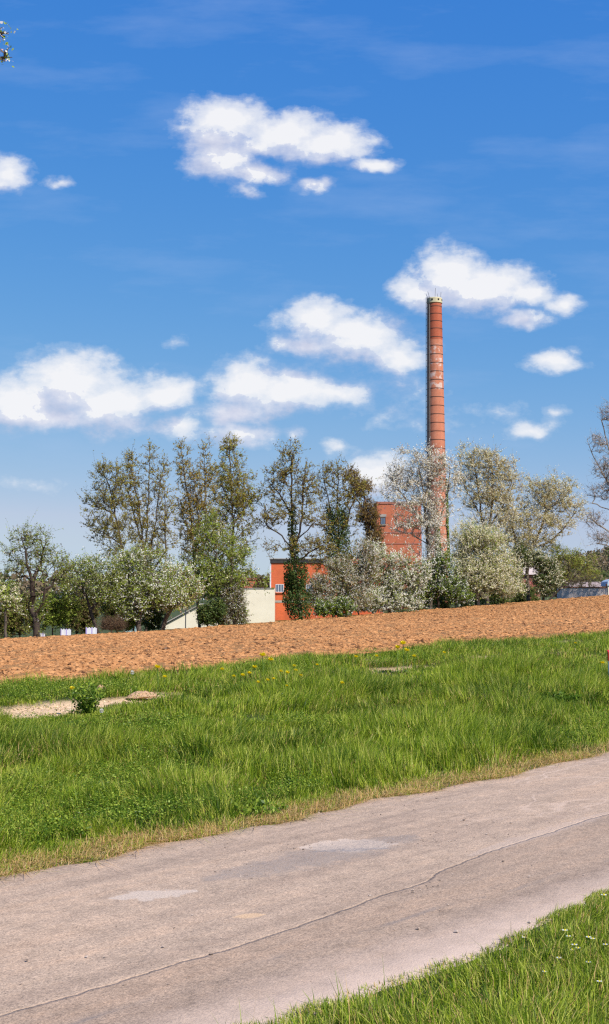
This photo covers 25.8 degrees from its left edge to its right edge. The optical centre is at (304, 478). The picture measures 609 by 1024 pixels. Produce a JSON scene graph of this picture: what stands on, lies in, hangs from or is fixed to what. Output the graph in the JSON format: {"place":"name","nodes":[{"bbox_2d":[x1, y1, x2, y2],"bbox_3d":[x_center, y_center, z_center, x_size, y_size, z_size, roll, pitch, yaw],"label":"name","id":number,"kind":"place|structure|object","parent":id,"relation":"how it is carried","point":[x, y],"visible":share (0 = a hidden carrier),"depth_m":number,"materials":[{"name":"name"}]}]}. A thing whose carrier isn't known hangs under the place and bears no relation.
{"place":"outdoors","nodes":[
{"label":"outdoors","id":0,"kind":"place"},
{"bbox_2d":[0,751,608,1023],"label":"road","id":1,"kind":"structure","parent":0,"point":[352,936],"depth_m":7.10,"materials":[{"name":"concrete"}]},
{"bbox_2d":[0,630,608,872],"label":"grass","id":2,"kind":"structure","parent":0,"point":[354,755],"depth_m":13.50,"materials":[{"name":"plant"}]},
{"bbox_2d":[0,560,608,1023],"bbox_3d":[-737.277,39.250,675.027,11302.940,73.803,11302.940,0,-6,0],"label":"ground","id":3,"kind":"structure","parent":0,"point":[70,704],"depth_m":15.75,"materials":[{"name":"soil"}]},
{"bbox_2d":[0,598,9,637],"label":"bush","id":4,"kind":"object","parent":3,"relation":"on","point":[2,619],"visible":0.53,"depth_m":83.92,"materials":[{"name":"green plant"}]},
{"bbox_2d":[0,21,17,66],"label":"apple tree","id":5,"kind":"object","parent":3,"relation":"on","point":[3,57],"visible":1,"depth_m":8.84,"materials":[{"name":"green plant"}]},
{"bbox_2d":[0,572,26,637],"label":"fruit tree","id":6,"kind":"object","parent":3,"relation":"on","point":[5,605],"visible":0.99,"depth_m":79.19,"materials":[{"name":"green plant"}]},
{"bbox_2d":[0,590,41,637],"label":"bush","id":7,"kind":"object","parent":3,"relation":"on","point":[15,623],"visible":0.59,"depth_m":85.57,"materials":[{"name":"green plant"}]},
{"bbox_2d":[30,589,85,635],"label":"bush","id":8,"kind":"object","parent":3,"relation":"on","point":[61,609],"visible":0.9,"depth_m":85.03,"materials":[{"name":"green plant"}]},
{"bbox_2d":[60,628,70,635],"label":"striped panel","id":9,"kind":"object","parent":3,"relation":"on","point":[66,632],"visible":0.81,"depth_m":80.74,"materials":[{"name":"plastic"}]},
{"bbox_2d":[61,588,105,633],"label":"bush","id":10,"kind":"object","parent":3,"relation":"on","point":[83,618],"visible":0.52,"depth_m":91.36,"materials":[{"name":"green plant"}]},
{"bbox_2d":[67,681,106,714],"bbox_3d":[-2.441,2.484,14.989,0.436,0.407,0.428,3,-6,-25],"label":"weed plant","id":11,"kind":"object","parent":3,"relation":"on","point":[88,701],"visible":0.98,"depth_m":14.93,"materials":[{"name":"green plant"}]},
{"bbox_2d":[45,546,133,633],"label":"fruit tree","id":12,"kind":"object","parent":3,"relation":"on","point":[91,567],"visible":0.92,"depth_m":84.38,"materials":[{"name":"green plant"}]},
{"bbox_2d":[85,627,96,633],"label":"striped panel","id":13,"kind":"object","parent":3,"relation":"on","point":[92,630],"visible":0.93,"depth_m":82.17,"materials":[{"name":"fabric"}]},
{"bbox_2d":[93,609,130,632],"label":"brush","id":14,"kind":"object","parent":3,"relation":"on","point":[111,623],"visible":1,"depth_m":84.26,"materials":[{"name":"brown plant"}]},
{"bbox_2d":[76,450,151,602],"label":"alder tree","id":15,"kind":"object","parent":3,"relation":"on","point":[117,525],"visible":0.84,"depth_m":91.34,"materials":[{"name":"green plant"}]},
{"bbox_2d":[95,584,136,632],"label":"bush","id":16,"kind":"object","parent":3,"relation":"on","point":[109,610],"visible":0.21,"depth_m":94.10,"materials":[{"name":"green plant"}]},
{"bbox_2d":[117,609,146,631],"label":"bush","id":17,"kind":"object","parent":3,"relation":"on","point":[131,625],"visible":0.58,"depth_m":86.16,"materials":[{"name":"green plant"}]},
{"bbox_2d":[126,690,156,697],"bbox_3d":[-2.055,2.712,16.760,0.395,0.093,0.287,0,-6,0],"label":"soil mound","id":18,"kind":"object","parent":3,"relation":"on","point":[142,694],"visible":0.85,"depth_m":16.67,"materials":[{"name":"beige soil"}]},
{"bbox_2d":[102,540,186,630],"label":"fruit tree","id":19,"kind":"object","parent":3,"relation":"on","point":[152,590],"visible":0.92,"depth_m":85.45,"materials":[{"name":"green plant"}]},
{"bbox_2d":[116,439,182,630],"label":"alder tree","id":20,"kind":"object","parent":3,"relation":"on","point":[143,522],"visible":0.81,"depth_m":93.29,"materials":[{"name":"green plant"}]},
{"bbox_2d":[141,603,167,630],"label":"bush","id":21,"kind":"object","parent":3,"relation":"on","point":[157,620],"visible":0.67,"depth_m":89.94,"materials":[{"name":"green plant"}]},
{"bbox_2d":[154,664,160,696],"bbox_3d":[-1.851,2.563,16.828,0.218,0.432,0.226,0,-6,3],"label":"dandelion","id":22,"kind":"object","parent":3,"relation":"on","point":[157,666],"visible":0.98,"depth_m":16.83,"materials":[{"name":"yellow plant"}]},
{"bbox_2d":[149,553,211,629],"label":"fruit tree","id":23,"kind":"object","parent":3,"relation":"on","point":[188,595],"visible":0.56,"depth_m":87.55,"materials":[{"name":"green plant"}]},
{"bbox_2d":[165,603,217,628],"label":"gabled shed","id":24,"kind":"structure","parent":3,"relation":"on","point":[178,621],"depth_m":137.21,"materials":[{"name":"paint"}]},
{"bbox_2d":[170,435,225,627],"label":"alder tree","id":25,"kind":"object","parent":3,"relation":"on","point":[196,500],"visible":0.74,"depth_m":97.02,"materials":[{"name":"green plant"}]},
{"bbox_2d":[0,669,402,718],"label":"rut gravel","id":26,"kind":"structure","parent":3,"relation":"on","point":[42,710],"depth_m":15.79,"materials":[{"name":"beige gravel"}]},
{"bbox_2d":[194,593,228,625],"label":"evergreen bush","id":27,"kind":"object","parent":3,"relation":"on","point":[212,612],"visible":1,"depth_m":91.13,"materials":[{"name":"green plant"}]},
{"bbox_2d":[174,503,273,624],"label":"broadleaf tree","id":28,"kind":"object","parent":3,"relation":"on","point":[205,570],"visible":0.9,"depth_m":93.08,"materials":[{"name":"green plant"}]},
{"bbox_2d":[195,431,270,624],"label":"alder tree","id":29,"kind":"object","parent":3,"relation":"on","point":[241,500],"visible":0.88,"depth_m":99.23,"materials":[{"name":"green plant"}]},
{"bbox_2d":[215,580,253,624],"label":"shrub","id":30,"kind":"object","parent":3,"relation":"on","point":[233,599],"visible":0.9,"depth_m":92.16,"materials":[{"name":"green plant"}]},
{"bbox_2d":[216,602,253,623],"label":"shrub","id":31,"kind":"object","parent":3,"relation":"on","point":[237,613],"visible":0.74,"depth_m":92.42,"materials":[{"name":"green plant"}]},
{"bbox_2d":[221,588,274,623],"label":"cream annex","id":32,"kind":"object","parent":3,"relation":"on","point":[262,609],"visible":0.32,"depth_m":145.35,"materials":[{"name":"paint"}]},
{"bbox_2d":[240,578,269,587],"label":"brick shed","id":33,"kind":"structure","parent":3,"relation":"on","point":[257,584],"depth_m":151.54,"materials":[{"name":"brick"}]},
{"bbox_2d":[229,798,288,816],"bbox_3d":[-0.346,2.456,9.900,0.434,0.141,0.437,2,-6,-17],"label":"weed plant","id":34,"kind":"object","parent":3,"relation":"on","point":[257,809],"visible":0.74,"depth_m":9.86,"materials":[{"name":"green plant"}]},
{"bbox_2d":[259,652,265,676],"bbox_3d":[-0.555,2.595,17.988,0.254,0.503,0.264,3,-7,-29],"label":"dandelion","id":35,"kind":"object","parent":3,"relation":"on","point":[262,654],"visible":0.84,"depth_m":17.98,"materials":[{"name":"yellow plant"}]},
{"bbox_2d":[253,437,339,619],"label":"alder tree","id":36,"kind":"object","parent":3,"relation":"on","point":[295,591],"visible":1,"depth_m":98.66,"materials":[{"name":"green plant"}]},
{"bbox_2d":[269,558,336,620],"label":"brick building","id":37,"kind":"structure","parent":3,"relation":"on","point":[277,575],"depth_m":149.59,"materials":[{"name":"brick"}]},
{"bbox_2d":[275,584,283,592],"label":"window","id":38,"kind":"structure","parent":37,"relation":"in","point":[279,587],"depth_m":149.50,"materials":[{"name":"white glass"}]},
{"bbox_2d":[0,629,608,846],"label":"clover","id":39,"kind":"object","parent":3,"relation":"on","point":[105,780],"visible":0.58,"depth_m":11.37,"materials":[{"name":"green plant"}]},
{"bbox_2d":[0,738,608,886],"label":"dead grass","id":40,"kind":"structure","parent":3,"relation":"on","point":[139,841],"depth_m":9.56,"materials":[{"name":"plant"}]},
{"bbox_2d":[0,546,608,600],"bbox_3d":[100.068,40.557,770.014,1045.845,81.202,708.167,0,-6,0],"label":"woodland","id":41,"kind":"object","parent":3,"relation":"on","point":[604,555],"visible":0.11,"depth_m":457.46,"materials":[{"name":"green plant"}]},
{"bbox_2d":[311,593,359,617],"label":"shrub","id":42,"kind":"object","parent":3,"relation":"on","point":[342,606],"visible":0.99,"depth_m":99.17,"materials":[{"name":"green plant"}]},
{"bbox_2d":[306,451,376,615],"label":"alder tree","id":43,"kind":"object","parent":3,"relation":"on","point":[341,524],"visible":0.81,"depth_m":106.65,"materials":[{"name":"green plant"}]},
{"bbox_2d":[305,533,386,615],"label":"shrub","id":44,"kind":"object","parent":3,"relation":"on","point":[349,575],"visible":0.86,"depth_m":101.25,"materials":[{"name":"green plant"}]},
{"bbox_2d":[337,556,382,614],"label":"brick hall","id":45,"kind":"structure","parent":3,"relation":"on","point":[362,613],"depth_m":157.21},
{"bbox_2d":[342,465,385,613],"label":"dead tree","id":46,"kind":"object","parent":3,"relation":"on","point":[369,516],"visible":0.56,"depth_m":111.28,"materials":[{"name":"brown plant"}]},
{"bbox_2d":[350,530,436,612],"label":"blackthorn shrub","id":47,"kind":"object","parent":3,"relation":"on","point":[395,596],"visible":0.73,"depth_m":104.77,"materials":[{"name":"white plant"}]},
{"bbox_2d":[394,645,399,672],"bbox_3d":[1.385,2.707,19.820,0.245,0.468,0.236,-5,-8,44],"label":"dandelion","id":48,"kind":"object","parent":3,"relation":"on","point":[397,646],"visible":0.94,"depth_m":19.82,"materials":[{"name":"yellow plant"}]},
{"bbox_2d":[374,502,421,608],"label":"brick tower","id":49,"kind":"structure","parent":3,"relation":"on","point":[387,512],"depth_m":172.13,"materials":[{"name":"red brick"}]},
{"bbox_2d":[380,517,385,524],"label":"window","id":50,"kind":"structure","parent":49,"relation":"in","point":[382,520],"depth_m":172.28,"materials":[{"name":"glass"}]},
{"bbox_2d":[397,641,406,671],"bbox_3d":[1.474,2.678,19.817,0.283,0.539,0.273,1,-6,-13],"label":"dandelion","id":51,"kind":"object","parent":3,"relation":"on","point":[402,642],"visible":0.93,"depth_m":19.82,"materials":[{"name":"yellow plant"}]},
{"bbox_2d":[402,588,440,609],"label":"bush","id":52,"kind":"object","parent":3,"relation":"on","point":[418,608],"visible":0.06,"depth_m":122.84,"materials":[{"name":"green plant"}]},
{"bbox_2d":[371,439,472,608],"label":"cherry tree","id":53,"kind":"object","parent":3,"relation":"on","point":[434,467],"visible":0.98,"depth_m":114.04,"materials":[{"name":"grey plant"}]},
{"bbox_2d":[426,288,447,601],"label":"chimney","id":54,"kind":"object","parent":3,"relation":"on","point":[435,430],"visible":0.66,"depth_m":201.38,"materials":[{"name":"brick"}]},
{"bbox_2d":[435,478,450,564],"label":"climbing ivy","id":55,"kind":"object","parent":54,"relation":"attached to","point":[447,527],"visible":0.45,"depth_m":199.44,"materials":[{"name":"green plant"}]},
{"bbox_2d":[404,548,479,608],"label":"hawthorn bush","id":56,"kind":"object","parent":3,"relation":"on","point":[443,583],"visible":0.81,"depth_m":109.35,"materials":[{"name":"green plant"}]},
{"bbox_2d":[432,591,455,608],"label":"bush","id":57,"kind":"object","parent":3,"relation":"on","point":[444,604],"visible":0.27,"depth_m":125.86,"materials":[{"name":"green plant"}]},
{"bbox_2d":[460,588,489,606],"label":"bush","id":58,"kind":"object","parent":3,"relation":"on","point":[482,601],"visible":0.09,"depth_m":129.18,"materials":[{"name":"green plant"}]},
{"bbox_2d":[442,435,532,604],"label":"cherry tree","id":59,"kind":"object","parent":3,"relation":"on","point":[494,492],"visible":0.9,"depth_m":120.32,"materials":[{"name":"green plant"}]},
{"bbox_2d":[480,585,518,604],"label":"bush","id":60,"kind":"object","parent":3,"relation":"on","point":[499,600],"visible":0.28,"depth_m":132.54,"materials":[{"name":"green plant"}]},
{"bbox_2d":[508,567,539,597],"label":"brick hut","id":61,"kind":"object","parent":3,"relation":"on","point":[531,574],"visible":0.13,"depth_m":149.65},
{"bbox_2d":[509,582,540,602],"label":"bush","id":62,"kind":"object","parent":3,"relation":"on","point":[518,597],"visible":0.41,"depth_m":136.12,"materials":[{"name":"green plant"}]},
{"bbox_2d":[509,536,566,599],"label":"ivy bush","id":63,"kind":"object","parent":3,"relation":"on","point":[552,573],"visible":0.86,"depth_m":121.12,"materials":[{"name":"green plant"}]},
{"bbox_2d":[486,467,593,600],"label":"cherry tree","id":64,"kind":"object","parent":3,"relation":"on","point":[548,518],"visible":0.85,"depth_m":123.94,"materials":[{"name":"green plant"}]},
{"bbox_2d":[539,688,581,703],"bbox_3d":[3.223,2.778,16.787,0.564,0.250,0.526,-2,-6,23],"label":"weed plant","id":65,"kind":"object","parent":3,"relation":"on","point":[568,698],"visible":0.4,"depth_m":16.74,"materials":[{"name":"green plant"}]},
{"bbox_2d":[548,542,602,599],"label":"young tree","id":66,"kind":"object","parent":3,"relation":"on","point":[574,557],"visible":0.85,"depth_m":124.04,"materials":[{"name":"green plant"}]},
{"bbox_2d":[548,563,605,586],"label":"bush","id":67,"kind":"object","parent":3,"relation":"on","point":[580,584],"visible":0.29,"depth_m":149.88,"materials":[{"name":"green plant"}]},
{"bbox_2d":[556,584,606,598],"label":"panel fence","id":68,"kind":"object","parent":3,"relation":"on","point":[568,592],"visible":0.32,"depth_m":139.50,"materials":[{"name":"grey metal"}]},
{"bbox_2d":[565,582,601,586],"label":"long shed","id":69,"kind":"structure","parent":3,"relation":"on","point":[594,583],"depth_m":176.13,"materials":[{"name":"concrete"}]},
{"bbox_2d":[601,579,608,594],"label":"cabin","id":70,"kind":"object","parent":3,"relation":"on","point":[604,583],"visible":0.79,"depth_m":142.36,"materials":[{"name":"blue glass"}]},
{"bbox_2d":[607,650,608,674],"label":"marker post","id":71,"kind":"object","parent":3,"relation":"on","point":[608,659],"visible":0.75,"depth_m":18.84,"materials":[{"name":"white paint"}]},
{"bbox_2d":[0,595,608,683],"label":"field","id":72,"kind":"structure","parent":0,"point":[199,642],"depth_m":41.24,"materials":[{"name":"soil"}]},
{"bbox_2d":[0,514,80,636],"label":"fruit tree","id":73,"kind":"object","parent":72,"relation":"on","point":[26,538],"visible":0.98,"depth_m":79.69,"materials":[{"name":"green plant"}]},
{"bbox_2d":[446,512,534,604],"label":"blackthorn shrub","id":74,"kind":"object","parent":72,"relation":"on","point":[489,567],"visible":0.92,"depth_m":113.52,"materials":[{"name":"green plant"}]},
{"bbox_2d":[579,398,608,547],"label":"bare tree","id":75,"kind":"object","parent":72,"relation":"on","point":[606,477],"visible":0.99,"depth_m":134.36,"materials":[{"name":"grey plant"}]},
{"bbox_2d":[0,0,608,599],"label":"sky","id":76,"kind":"structure","parent":0,"point":[218,218],"materials":[{"name":"blue"}]},
{"bbox_2d":[210,887,608,1023],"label":"grass","id":77,"kind":"structure","parent":0,"point":[580,987],"depth_m":5.46,"materials":[{"name":"plant"}]}
]}

